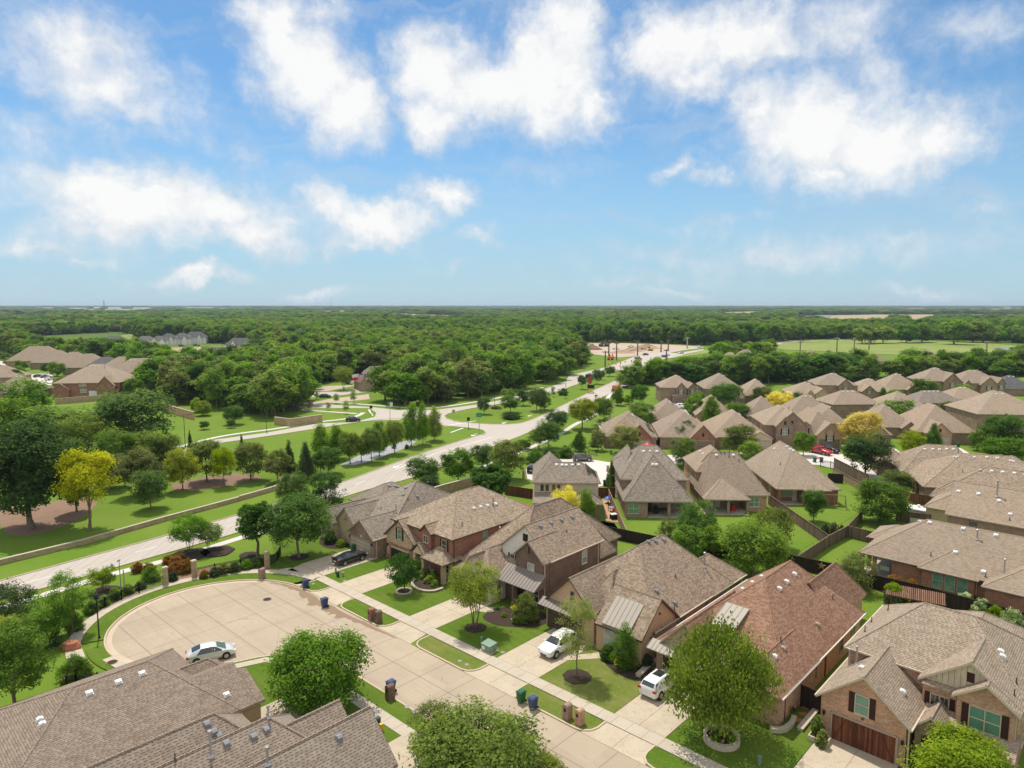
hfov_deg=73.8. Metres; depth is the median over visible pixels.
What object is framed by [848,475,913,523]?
tree
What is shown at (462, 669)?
kerb
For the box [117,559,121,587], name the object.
camera pole
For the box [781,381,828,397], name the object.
stone front house
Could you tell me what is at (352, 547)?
wheeled bin
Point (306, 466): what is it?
evergreen tree
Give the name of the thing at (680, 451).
tree
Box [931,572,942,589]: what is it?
window
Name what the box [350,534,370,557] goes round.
garage door
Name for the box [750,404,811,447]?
two gable house
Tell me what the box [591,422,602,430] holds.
tree
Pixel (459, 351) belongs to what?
woodland tree
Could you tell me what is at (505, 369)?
woodland tree
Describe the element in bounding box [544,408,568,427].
tree
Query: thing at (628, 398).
tree
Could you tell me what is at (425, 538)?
window
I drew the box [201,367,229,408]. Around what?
woodland tree
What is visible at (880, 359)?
distant house
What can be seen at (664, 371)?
woodland tree
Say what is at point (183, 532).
tree
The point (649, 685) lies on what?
parked car
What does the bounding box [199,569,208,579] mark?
shrub
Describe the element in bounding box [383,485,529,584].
stone gable house
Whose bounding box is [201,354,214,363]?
woodland tree
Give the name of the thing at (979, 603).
shrub
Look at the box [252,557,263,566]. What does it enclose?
shrub
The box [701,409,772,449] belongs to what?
cream garage house
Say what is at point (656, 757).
verge
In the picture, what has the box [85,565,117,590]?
tree
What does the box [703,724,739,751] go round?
tree ring
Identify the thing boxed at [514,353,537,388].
woodland tree
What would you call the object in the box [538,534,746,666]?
stucco house
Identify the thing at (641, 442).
garage door
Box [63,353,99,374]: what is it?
estate house
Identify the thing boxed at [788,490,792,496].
window
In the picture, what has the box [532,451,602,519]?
cream siding house
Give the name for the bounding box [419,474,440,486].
tree
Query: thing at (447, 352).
woodland tree
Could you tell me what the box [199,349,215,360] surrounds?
woodland tree
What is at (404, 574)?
tree
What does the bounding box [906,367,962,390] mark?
two storey house
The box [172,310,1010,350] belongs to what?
dry field
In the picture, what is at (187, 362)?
woodland tree
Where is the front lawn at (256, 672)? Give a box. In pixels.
[241,662,400,742]
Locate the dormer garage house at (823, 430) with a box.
[797,407,843,448]
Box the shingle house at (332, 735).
[83,699,397,767]
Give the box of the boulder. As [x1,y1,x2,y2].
[60,639,81,651]
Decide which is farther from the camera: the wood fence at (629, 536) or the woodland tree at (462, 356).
the woodland tree at (462, 356)
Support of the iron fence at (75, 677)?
on the ground at (118, 508)
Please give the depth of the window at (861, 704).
53.51 m
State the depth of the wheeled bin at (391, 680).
61.94 m
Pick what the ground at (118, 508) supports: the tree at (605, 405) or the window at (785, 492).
the tree at (605, 405)
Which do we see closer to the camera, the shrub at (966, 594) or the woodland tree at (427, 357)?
the shrub at (966, 594)
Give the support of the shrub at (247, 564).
on the mulch bed at (55, 515)
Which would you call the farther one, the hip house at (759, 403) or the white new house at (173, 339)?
the white new house at (173, 339)
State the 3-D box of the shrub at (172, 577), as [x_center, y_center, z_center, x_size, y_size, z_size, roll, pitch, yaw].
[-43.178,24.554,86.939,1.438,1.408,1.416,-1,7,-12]
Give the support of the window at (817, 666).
in the red roof house at (808, 623)
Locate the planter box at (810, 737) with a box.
[807,731,831,747]
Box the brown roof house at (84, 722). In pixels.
[0,648,265,767]
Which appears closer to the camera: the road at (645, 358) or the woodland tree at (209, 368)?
the woodland tree at (209, 368)
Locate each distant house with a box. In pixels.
[737,349,750,354]
[870,353,884,366]
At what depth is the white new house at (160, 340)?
587.65 m
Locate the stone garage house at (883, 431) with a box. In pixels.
[844,412,892,444]
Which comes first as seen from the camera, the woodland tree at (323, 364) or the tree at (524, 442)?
the tree at (524, 442)
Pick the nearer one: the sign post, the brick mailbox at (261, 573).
the brick mailbox at (261, 573)
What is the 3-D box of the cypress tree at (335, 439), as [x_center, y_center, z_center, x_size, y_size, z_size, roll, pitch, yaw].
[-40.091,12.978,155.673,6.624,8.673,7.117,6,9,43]
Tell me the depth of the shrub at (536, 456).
150.92 m
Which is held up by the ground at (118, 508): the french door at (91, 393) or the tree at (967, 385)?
the tree at (967, 385)
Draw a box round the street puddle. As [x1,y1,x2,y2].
[270,582,395,637]
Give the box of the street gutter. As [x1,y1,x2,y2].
[106,581,256,662]
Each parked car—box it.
[185,641,235,663]
[319,394,330,397]
[331,550,367,565]
[345,416,360,421]
[527,463,533,472]
[537,627,579,658]
[572,453,592,461]
[638,668,678,700]
[675,403,683,408]
[809,445,832,454]
[822,444,840,453]
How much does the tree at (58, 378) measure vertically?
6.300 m
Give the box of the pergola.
[884,581,946,606]
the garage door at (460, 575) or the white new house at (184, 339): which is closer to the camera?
the garage door at (460, 575)
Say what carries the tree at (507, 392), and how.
on the ground at (118, 508)
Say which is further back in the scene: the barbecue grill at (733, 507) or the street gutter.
the barbecue grill at (733, 507)
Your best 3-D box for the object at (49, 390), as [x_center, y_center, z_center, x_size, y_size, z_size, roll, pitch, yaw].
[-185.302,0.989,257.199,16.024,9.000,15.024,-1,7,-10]
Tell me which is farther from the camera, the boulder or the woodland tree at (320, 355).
the woodland tree at (320, 355)
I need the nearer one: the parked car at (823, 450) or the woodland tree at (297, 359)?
the parked car at (823, 450)
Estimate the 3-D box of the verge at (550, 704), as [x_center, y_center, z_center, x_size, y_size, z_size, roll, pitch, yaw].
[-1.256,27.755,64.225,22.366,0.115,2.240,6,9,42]
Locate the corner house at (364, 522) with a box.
[321,480,450,558]
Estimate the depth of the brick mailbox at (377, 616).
75.32 m
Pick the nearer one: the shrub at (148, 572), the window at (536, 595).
the window at (536, 595)
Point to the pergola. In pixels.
(893, 586)
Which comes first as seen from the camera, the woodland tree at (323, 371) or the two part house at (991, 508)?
the two part house at (991, 508)
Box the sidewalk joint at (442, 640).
[78,569,682,748]
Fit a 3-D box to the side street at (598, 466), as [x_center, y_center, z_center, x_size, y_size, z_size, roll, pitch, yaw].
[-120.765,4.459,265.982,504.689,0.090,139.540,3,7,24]
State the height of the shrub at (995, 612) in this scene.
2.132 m
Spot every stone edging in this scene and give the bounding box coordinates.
[395,587,412,594]
[411,578,442,592]
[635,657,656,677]
[770,715,796,733]
[797,708,818,731]
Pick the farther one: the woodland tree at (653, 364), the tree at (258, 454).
the woodland tree at (653, 364)
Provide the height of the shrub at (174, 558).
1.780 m
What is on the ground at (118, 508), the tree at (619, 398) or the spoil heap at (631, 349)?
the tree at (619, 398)
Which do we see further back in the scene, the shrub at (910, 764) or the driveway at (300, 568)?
the driveway at (300, 568)
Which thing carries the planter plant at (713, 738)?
in the tree ring
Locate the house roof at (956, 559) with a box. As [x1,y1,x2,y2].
[858,519,1023,611]
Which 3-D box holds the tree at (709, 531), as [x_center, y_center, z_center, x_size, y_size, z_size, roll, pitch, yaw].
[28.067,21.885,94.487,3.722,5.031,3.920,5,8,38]
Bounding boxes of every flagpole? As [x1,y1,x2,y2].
[352,372,362,380]
[358,374,368,390]
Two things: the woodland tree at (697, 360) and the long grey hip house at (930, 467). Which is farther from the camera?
the woodland tree at (697, 360)
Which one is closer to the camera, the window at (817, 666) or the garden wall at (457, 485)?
the window at (817, 666)
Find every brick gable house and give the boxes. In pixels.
[601,411,657,447]
[651,409,717,449]
[899,403,975,444]
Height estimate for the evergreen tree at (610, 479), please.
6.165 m
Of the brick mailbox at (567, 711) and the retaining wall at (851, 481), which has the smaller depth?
the brick mailbox at (567, 711)
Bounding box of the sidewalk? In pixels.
[65,569,726,767]
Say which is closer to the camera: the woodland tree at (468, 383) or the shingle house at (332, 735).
the shingle house at (332, 735)
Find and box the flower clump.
[888,574,897,578]
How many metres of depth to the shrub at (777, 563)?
90.73 m
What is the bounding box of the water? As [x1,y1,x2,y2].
[341,440,417,464]
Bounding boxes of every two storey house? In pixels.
[655,375,697,403]
[696,373,744,403]
[807,373,858,393]
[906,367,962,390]
[955,370,1006,393]
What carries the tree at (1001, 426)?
on the ground at (118, 508)
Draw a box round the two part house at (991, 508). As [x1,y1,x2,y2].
[923,480,1023,536]
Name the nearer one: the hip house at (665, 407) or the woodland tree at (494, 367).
the hip house at (665, 407)
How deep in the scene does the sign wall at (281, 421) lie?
200.46 m
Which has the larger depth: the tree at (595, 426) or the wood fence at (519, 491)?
the tree at (595, 426)
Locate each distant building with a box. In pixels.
[183,307,213,308]
[994,347,1013,350]
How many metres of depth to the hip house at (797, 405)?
202.37 m
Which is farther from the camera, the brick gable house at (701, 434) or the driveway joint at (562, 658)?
the brick gable house at (701, 434)
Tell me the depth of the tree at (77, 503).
114.75 m
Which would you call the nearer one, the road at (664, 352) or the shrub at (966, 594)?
the shrub at (966, 594)
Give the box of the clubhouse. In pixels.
[354,366,389,390]
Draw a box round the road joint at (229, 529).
[7,443,461,592]
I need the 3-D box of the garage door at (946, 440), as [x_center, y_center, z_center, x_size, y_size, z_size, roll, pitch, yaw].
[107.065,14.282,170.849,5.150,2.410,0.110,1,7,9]
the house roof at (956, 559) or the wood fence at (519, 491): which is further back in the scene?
the wood fence at (519, 491)
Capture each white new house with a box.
[107,336,128,339]
[139,336,152,341]
[148,336,169,345]
[163,333,177,345]
[175,333,192,344]
[187,332,208,343]
[224,338,248,346]
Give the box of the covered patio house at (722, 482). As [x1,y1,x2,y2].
[682,445,769,514]
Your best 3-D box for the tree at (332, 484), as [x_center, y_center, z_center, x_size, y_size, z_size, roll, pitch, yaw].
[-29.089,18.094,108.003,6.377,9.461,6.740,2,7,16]
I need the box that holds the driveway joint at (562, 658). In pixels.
[303,556,857,767]
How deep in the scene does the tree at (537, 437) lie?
165.03 m
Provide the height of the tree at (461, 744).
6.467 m
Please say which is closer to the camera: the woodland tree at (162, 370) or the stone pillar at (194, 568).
the stone pillar at (194, 568)
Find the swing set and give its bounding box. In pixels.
[809,494,846,510]
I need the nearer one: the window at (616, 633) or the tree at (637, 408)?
the window at (616, 633)
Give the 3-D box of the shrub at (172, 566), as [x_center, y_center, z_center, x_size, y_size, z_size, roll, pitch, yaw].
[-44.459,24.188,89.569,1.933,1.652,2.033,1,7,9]
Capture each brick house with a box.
[51,364,146,397]
[452,497,621,614]
[812,403,845,442]
[814,602,1023,767]
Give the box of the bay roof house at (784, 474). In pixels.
[745,440,841,505]
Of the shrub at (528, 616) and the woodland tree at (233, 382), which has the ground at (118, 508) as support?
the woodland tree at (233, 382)
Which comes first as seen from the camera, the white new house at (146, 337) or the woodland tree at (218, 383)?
the woodland tree at (218, 383)
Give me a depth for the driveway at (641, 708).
64.49 m
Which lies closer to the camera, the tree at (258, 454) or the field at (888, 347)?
the tree at (258, 454)
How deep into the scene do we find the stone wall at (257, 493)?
126.53 m
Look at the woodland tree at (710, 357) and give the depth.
311.52 m
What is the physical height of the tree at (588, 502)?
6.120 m
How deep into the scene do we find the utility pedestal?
51.99 m
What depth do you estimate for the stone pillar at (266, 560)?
91.24 m
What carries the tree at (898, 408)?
on the ground at (118, 508)
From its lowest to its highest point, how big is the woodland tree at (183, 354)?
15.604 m
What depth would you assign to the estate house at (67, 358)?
364.69 m
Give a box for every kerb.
[0,381,628,597]
[104,579,654,767]
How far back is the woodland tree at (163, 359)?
274.96 m
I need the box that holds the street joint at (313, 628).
[119,582,617,767]
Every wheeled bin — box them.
[301,578,309,587]
[320,596,328,607]
[350,544,355,550]
[385,678,396,691]
[515,688,526,703]
[527,694,538,709]
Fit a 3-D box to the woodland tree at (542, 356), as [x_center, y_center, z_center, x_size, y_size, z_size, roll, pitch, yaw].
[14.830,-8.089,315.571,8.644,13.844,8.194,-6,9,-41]
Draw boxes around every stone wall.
[0,496,239,564]
[239,471,292,500]
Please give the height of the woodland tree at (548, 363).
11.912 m
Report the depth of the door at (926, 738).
51.97 m
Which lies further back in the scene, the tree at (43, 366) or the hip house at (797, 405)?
the tree at (43, 366)
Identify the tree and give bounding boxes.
[0,352,12,358]
[0,374,60,420]
[0,393,42,438]
[0,414,86,529]
[0,578,42,621]
[0,612,58,702]
[0,613,23,652]
[7,402,102,451]
[12,360,28,368]
[15,366,26,371]
[17,590,73,645]
[39,362,49,371]
[43,568,96,635]
[45,361,67,375]
[48,447,121,530]
[51,375,64,385]
[54,411,113,453]
[54,438,91,511]
[69,385,178,441]
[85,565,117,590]
[89,425,142,470]
[94,452,127,488]
[106,445,164,491]
[122,377,145,392]
[125,429,169,464]
[129,464,170,508]
[131,357,165,392]
[144,373,165,391]
[153,432,185,464]
[155,355,174,366]
[155,360,180,396]
[156,369,189,403]
[162,355,181,368]
[162,445,203,490]
[167,512,208,551]
[168,380,202,403]
[174,352,201,361]
[175,355,206,368]
[178,364,204,397]
[183,361,210,399]
[184,439,221,480]
[186,431,193,453]
[190,372,224,405]
[190,397,199,410]
[192,519,223,549]
[194,401,211,415]
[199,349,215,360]
[199,421,209,429]
[200,363,221,399]
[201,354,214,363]
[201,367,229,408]
[206,357,227,366]
[207,360,237,374]
[209,446,237,486]
[214,355,227,359]
[215,362,237,386]
[217,376,255,407]
[221,404,245,419]
[225,351,247,362]
[226,419,235,425]
[227,383,255,412]
[229,360,255,389]
[231,441,269,479]
[235,354,248,362]
[235,500,273,556]
[240,367,262,384]
[242,372,268,413]
[243,351,264,361]
[244,359,270,376]
[248,352,266,363]
[254,489,338,557]
[259,623,375,715]
[261,349,282,359]
[262,448,293,480]
[265,354,284,366]
[269,363,300,382]
[270,356,293,368]
[272,470,310,512]
[276,360,309,376]
[282,350,302,357]
[282,439,296,474]
[288,354,313,378]
[290,366,311,409]
[291,364,315,390]
[294,442,318,478]
[300,354,319,367]
[301,378,322,404]
[305,400,312,407]
[307,363,320,376]
[307,470,348,514]
[309,422,329,452]
[310,369,323,387]
[310,446,344,473]
[316,352,334,362]
[316,360,337,380]
[317,365,330,377]
[318,354,337,370]
[320,423,346,454]
[332,365,352,389]
[335,348,354,375]
[338,429,361,463]
[342,401,349,410]
[348,436,371,461]
[350,390,356,399]
[360,426,383,461]
[366,363,396,400]
[372,419,388,456]
[378,370,408,402]
[382,551,421,590]
[384,420,405,453]
[387,347,411,367]
[389,362,402,372]
[390,356,407,366]
[398,694,549,767]
[402,352,421,361]
[402,401,423,446]
[403,453,444,482]
[403,695,457,761]
[407,379,430,404]
[411,365,443,403]
[415,401,430,440]
[417,348,434,355]
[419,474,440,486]
[421,352,432,359]
[425,406,442,440]
[426,360,446,400]
[430,354,448,365]
[431,376,456,401]
[438,446,476,479]
[439,344,455,359]
[439,348,451,361]
[442,361,457,376]
[444,367,462,396]
[445,559,503,627]
[447,375,462,398]
[452,346,467,362]
[453,352,468,362]
[454,356,483,397]
[459,368,478,393]
[463,349,489,362]
[466,443,496,464]
[469,460,513,494]
[472,361,501,393]
[476,396,490,413]
[478,370,492,394]
[482,361,502,391]
[483,350,497,355]
[486,352,520,390]
[487,438,528,473]
[493,355,517,388]
[494,348,505,353]
[499,394,520,411]
[500,388,514,399]
[510,349,532,361]
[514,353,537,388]
[516,388,529,405]
[516,439,531,448]
[525,427,551,448]
[526,386,548,410]
[533,357,561,382]
[534,419,564,448]
[536,352,549,380]
[539,389,551,409]
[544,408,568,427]
[546,351,568,379]
[549,484,580,506]
[550,349,564,374]
[555,597,599,676]
[566,397,598,428]
[570,429,587,451]
[576,375,586,384]
[579,488,596,516]
[585,372,592,382]
[589,430,605,447]
[591,368,603,380]
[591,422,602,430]
[592,396,614,416]
[604,365,614,375]
[605,461,614,487]
[607,423,641,449]
[610,385,624,405]
[613,364,646,386]
[617,369,631,383]
[624,394,634,404]
[627,358,646,384]
[627,400,656,423]
[629,384,649,401]
[643,357,665,384]
[652,360,669,380]
[659,610,789,745]
[661,361,685,378]
[669,436,697,466]
[671,524,706,557]
[674,419,695,433]
[674,498,720,542]
[675,355,693,365]
[679,364,709,384]
[682,392,702,415]
[684,355,706,381]
[691,391,706,402]
[696,354,717,377]
[699,396,721,420]
[700,524,726,555]
[703,360,721,378]
[706,353,724,360]
[707,381,742,405]
[716,514,793,577]
[719,355,736,377]
[719,423,761,455]
[720,362,747,380]
[725,401,752,417]
[733,353,752,383]
[736,439,763,460]
[745,357,771,379]
[748,386,773,400]
[748,506,795,544]
[750,353,775,380]
[759,355,783,382]
[764,391,793,405]
[773,353,795,381]
[784,357,812,383]
[792,390,802,398]
[792,430,817,455]
[796,365,817,380]
[800,486,828,521]
[836,411,886,442]
[837,550,878,593]
[840,429,895,472]
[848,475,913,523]
[852,327,871,343]
[860,325,884,342]
[869,397,915,413]
[874,326,897,342]
[878,387,886,396]
[879,469,916,491]
[893,324,920,342]
[894,429,926,450]
[896,717,1018,767]
[908,322,935,341]
[909,378,943,392]
[922,422,944,444]
[934,318,976,343]
[939,401,951,410]
[952,383,974,388]
[960,320,992,341]
[967,428,987,450]
[972,321,997,342]
[976,411,1023,446]
[977,436,1023,460]
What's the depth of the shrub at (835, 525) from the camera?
103.47 m
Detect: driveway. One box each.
[261,686,423,767]
[280,549,898,767]
[290,565,322,583]
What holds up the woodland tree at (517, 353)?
on the ground at (118, 508)
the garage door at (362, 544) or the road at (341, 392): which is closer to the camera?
the garage door at (362, 544)
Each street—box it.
[0,361,967,486]
[106,581,648,767]
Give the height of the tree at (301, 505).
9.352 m
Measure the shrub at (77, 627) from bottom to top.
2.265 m
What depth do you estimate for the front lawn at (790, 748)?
72.33 m
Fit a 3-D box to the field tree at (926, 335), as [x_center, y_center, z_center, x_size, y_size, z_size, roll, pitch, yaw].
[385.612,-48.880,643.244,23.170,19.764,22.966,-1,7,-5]
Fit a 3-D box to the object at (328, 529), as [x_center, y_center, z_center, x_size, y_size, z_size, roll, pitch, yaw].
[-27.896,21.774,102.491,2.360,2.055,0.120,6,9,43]
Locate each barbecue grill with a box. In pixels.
[653,506,660,513]
[730,504,737,510]
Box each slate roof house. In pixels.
[907,389,958,407]
[1001,375,1023,395]
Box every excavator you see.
[607,352,613,359]
[641,345,652,350]
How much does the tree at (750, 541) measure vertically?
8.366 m
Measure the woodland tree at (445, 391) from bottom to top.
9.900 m
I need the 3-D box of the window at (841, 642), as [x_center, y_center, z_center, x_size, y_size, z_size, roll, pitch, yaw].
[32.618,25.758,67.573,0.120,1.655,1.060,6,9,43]
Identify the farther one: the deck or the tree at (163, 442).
the tree at (163, 442)
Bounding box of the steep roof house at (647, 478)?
[611,445,694,517]
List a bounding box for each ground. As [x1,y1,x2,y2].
[0,308,1023,767]
[90,308,1017,309]
[313,343,696,403]
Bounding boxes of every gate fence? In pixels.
[598,488,614,497]
[800,684,820,713]
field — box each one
[44,334,1015,358]
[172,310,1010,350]
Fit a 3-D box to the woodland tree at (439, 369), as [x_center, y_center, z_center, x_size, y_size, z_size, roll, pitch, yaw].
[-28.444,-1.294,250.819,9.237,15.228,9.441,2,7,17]
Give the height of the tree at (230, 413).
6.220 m
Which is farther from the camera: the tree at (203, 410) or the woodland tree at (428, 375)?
the woodland tree at (428, 375)
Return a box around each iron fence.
[65,672,97,684]
[91,576,162,614]
[197,558,263,575]
[270,545,280,563]
[820,460,833,468]
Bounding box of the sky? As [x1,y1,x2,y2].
[0,0,1023,305]
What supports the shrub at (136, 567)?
on the ground at (118, 508)
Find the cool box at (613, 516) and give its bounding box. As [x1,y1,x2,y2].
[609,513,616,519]
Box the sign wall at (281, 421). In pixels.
[274,414,321,425]
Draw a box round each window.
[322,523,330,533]
[397,528,401,540]
[423,534,428,543]
[441,539,446,549]
[482,530,487,541]
[527,562,533,571]
[533,591,538,603]
[540,484,543,491]
[545,484,548,491]
[551,484,555,491]
[570,591,574,602]
[581,549,587,564]
[603,628,613,650]
[615,633,625,653]
[628,503,638,513]
[675,503,680,507]
[678,615,685,623]
[749,497,759,506]
[782,429,787,434]
[783,490,787,496]
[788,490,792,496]
[794,687,798,702]
[809,666,817,686]
[827,435,832,440]
[839,638,843,653]
[853,693,869,718]
[929,692,949,709]
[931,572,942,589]
[943,575,955,592]
[956,578,968,593]
[967,705,1001,737]
[968,520,977,527]
[1020,726,1023,749]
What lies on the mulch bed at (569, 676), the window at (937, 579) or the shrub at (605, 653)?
the shrub at (605, 653)
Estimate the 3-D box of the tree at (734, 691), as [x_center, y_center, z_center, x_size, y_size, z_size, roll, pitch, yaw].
[17.222,23.899,55.244,10.813,10.037,10.594,0,7,-4]
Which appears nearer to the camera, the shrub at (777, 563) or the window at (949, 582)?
the window at (949, 582)
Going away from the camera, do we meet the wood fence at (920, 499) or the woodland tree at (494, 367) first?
the wood fence at (920, 499)
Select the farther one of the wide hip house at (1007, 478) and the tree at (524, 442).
the tree at (524, 442)
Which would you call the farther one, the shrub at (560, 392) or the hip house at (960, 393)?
the shrub at (560, 392)
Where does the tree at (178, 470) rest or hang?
on the mulch bed at (55, 515)
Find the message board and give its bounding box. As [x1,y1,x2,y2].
[587,385,593,392]
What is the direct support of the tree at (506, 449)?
on the ground at (118, 508)
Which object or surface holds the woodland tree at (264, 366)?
on the ground at (118, 508)
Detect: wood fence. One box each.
[504,485,532,498]
[607,526,787,564]
[608,489,625,529]
[768,495,829,547]
[788,554,1023,619]
[797,511,862,558]
[828,473,842,482]
[834,458,868,481]
[847,526,872,542]
[895,511,930,522]
[902,492,931,504]
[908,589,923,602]
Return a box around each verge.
[81,573,697,767]
[418,636,603,728]
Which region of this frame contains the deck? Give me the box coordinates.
[602,499,617,522]
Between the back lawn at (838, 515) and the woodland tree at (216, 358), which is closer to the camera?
the back lawn at (838, 515)
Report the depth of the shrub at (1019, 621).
73.71 m
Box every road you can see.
[0,381,627,591]
[183,368,619,455]
[284,389,368,404]
[608,353,677,368]
[654,347,702,353]
[667,349,703,357]
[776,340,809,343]
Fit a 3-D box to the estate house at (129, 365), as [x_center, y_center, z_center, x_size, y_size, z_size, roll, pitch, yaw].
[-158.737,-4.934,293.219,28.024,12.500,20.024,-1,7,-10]
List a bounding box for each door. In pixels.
[89,391,96,395]
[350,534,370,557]
[391,545,409,552]
[460,575,487,602]
[546,608,583,639]
[632,440,649,447]
[661,654,691,677]
[673,397,687,402]
[692,440,713,449]
[714,501,719,506]
[733,398,743,403]
[750,440,770,449]
[792,490,796,500]
[818,439,840,448]
[829,711,898,764]
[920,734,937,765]
[940,436,950,444]
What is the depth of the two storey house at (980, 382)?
263.86 m
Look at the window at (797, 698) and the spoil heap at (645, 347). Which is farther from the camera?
the spoil heap at (645, 347)
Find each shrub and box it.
[36,619,65,649]
[53,652,91,685]
[63,612,85,632]
[74,660,95,679]
[81,600,98,614]
[98,594,110,608]
[107,587,123,601]
[121,583,134,595]
[129,562,142,573]
[134,580,145,590]
[139,565,161,582]
[141,562,156,573]
[160,555,172,565]
[168,555,181,565]
[168,562,179,573]
[168,571,178,581]
[175,558,190,574]
[176,552,187,559]
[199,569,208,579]
[208,566,220,577]
[217,563,229,574]
[229,561,241,573]
[240,559,252,570]
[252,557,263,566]
[323,531,336,543]
[335,539,345,547]
[415,565,420,573]
[418,568,428,578]
[423,577,429,584]
[427,572,437,582]
[430,579,438,586]
[500,411,523,419]
[511,591,539,624]
[511,608,523,624]
[525,449,543,462]
[530,749,567,767]
[541,444,560,458]
[557,445,572,457]
[558,387,568,394]
[596,416,607,425]
[599,644,613,662]
[608,621,640,671]
[638,653,653,667]
[654,518,677,537]
[763,556,778,568]
[810,715,824,735]
[814,729,828,749]
[820,523,829,533]
[829,522,838,533]
[882,592,902,603]
[897,591,909,602]
[905,755,917,767]
[958,592,971,598]
[969,597,990,613]
[986,604,1006,617]
[1000,608,1023,627]
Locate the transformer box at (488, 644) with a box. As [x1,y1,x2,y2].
[479,638,497,654]
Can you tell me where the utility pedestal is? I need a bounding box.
[757,755,761,765]
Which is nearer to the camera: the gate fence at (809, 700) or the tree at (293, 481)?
the gate fence at (809, 700)
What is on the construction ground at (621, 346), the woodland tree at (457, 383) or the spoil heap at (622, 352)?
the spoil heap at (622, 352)
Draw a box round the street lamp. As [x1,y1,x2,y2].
[93,594,100,638]
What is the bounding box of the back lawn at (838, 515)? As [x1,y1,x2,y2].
[504,487,884,617]
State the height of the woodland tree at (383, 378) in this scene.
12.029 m
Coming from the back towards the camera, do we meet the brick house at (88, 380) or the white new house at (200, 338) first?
the white new house at (200, 338)
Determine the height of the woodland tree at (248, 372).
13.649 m
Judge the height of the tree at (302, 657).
7.310 m
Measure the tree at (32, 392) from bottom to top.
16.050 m
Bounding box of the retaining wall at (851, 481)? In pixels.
[833,468,864,488]
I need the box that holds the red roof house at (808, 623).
[646,560,867,725]
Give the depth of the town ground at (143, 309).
5404.67 m
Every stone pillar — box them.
[161,566,168,584]
[190,559,197,577]
[263,550,269,568]
[522,470,524,479]
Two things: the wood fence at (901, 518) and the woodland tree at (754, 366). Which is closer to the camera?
the wood fence at (901, 518)
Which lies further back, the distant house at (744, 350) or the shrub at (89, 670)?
the distant house at (744, 350)
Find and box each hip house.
[648,398,679,426]
[692,394,727,421]
[740,379,774,403]
[742,396,772,421]
[781,394,841,417]
[816,390,876,417]
[854,378,890,398]
[862,404,913,439]
[868,391,923,408]
[871,444,1023,494]
[876,373,920,394]
[929,466,1023,497]
[942,386,979,399]
[944,391,1023,431]
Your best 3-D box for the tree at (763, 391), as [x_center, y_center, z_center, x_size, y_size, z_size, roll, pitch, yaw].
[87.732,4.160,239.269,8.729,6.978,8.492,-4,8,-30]
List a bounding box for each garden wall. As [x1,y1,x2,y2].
[55,393,168,404]
[164,404,194,419]
[435,477,473,492]
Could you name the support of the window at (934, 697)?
in the brick house at (903, 674)
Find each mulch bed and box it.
[0,473,288,681]
[87,537,652,684]
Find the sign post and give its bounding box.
[476,413,481,432]
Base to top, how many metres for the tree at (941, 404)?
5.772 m
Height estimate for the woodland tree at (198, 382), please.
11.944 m
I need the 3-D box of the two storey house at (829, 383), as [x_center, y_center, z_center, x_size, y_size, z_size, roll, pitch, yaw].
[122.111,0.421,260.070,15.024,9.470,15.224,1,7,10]
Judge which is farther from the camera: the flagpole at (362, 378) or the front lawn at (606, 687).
the flagpole at (362, 378)
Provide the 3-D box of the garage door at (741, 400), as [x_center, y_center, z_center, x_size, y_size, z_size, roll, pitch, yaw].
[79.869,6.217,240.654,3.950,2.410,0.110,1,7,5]
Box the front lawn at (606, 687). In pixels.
[539,644,655,712]
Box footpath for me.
[4,387,615,606]
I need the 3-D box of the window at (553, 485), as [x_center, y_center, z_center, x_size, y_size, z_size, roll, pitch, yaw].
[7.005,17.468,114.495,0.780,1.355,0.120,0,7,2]
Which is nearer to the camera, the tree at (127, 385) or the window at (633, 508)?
the window at (633, 508)
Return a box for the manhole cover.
[106,659,117,664]
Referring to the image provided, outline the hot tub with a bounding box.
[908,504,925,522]
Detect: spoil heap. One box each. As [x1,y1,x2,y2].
[589,344,602,349]
[610,350,634,353]
[623,347,643,351]
[635,344,664,348]
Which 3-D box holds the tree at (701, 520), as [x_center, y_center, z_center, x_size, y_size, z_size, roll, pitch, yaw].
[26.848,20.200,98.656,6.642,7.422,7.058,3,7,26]
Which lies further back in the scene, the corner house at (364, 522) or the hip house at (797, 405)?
the hip house at (797, 405)
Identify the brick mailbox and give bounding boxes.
[258,567,265,578]
[367,607,375,620]
[374,609,381,623]
[385,683,394,700]
[562,701,572,720]
[574,707,584,726]
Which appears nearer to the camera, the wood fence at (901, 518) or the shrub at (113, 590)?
the shrub at (113, 590)
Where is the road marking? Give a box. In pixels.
[19,410,530,584]
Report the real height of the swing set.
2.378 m
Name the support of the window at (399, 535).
in the stone gable house at (440, 536)
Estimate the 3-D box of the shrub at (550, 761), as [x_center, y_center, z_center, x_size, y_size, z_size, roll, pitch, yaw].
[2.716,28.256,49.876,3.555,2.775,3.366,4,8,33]
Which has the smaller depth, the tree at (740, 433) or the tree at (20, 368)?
the tree at (740, 433)
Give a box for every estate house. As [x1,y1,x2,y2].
[0,365,32,383]
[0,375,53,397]
[5,346,55,366]
[30,350,66,368]
[49,352,82,371]
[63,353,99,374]
[79,357,114,369]
[104,356,128,367]
[115,358,155,388]
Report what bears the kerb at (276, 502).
on the ground at (118, 508)
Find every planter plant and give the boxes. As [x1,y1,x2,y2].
[710,733,719,742]
[725,733,736,743]

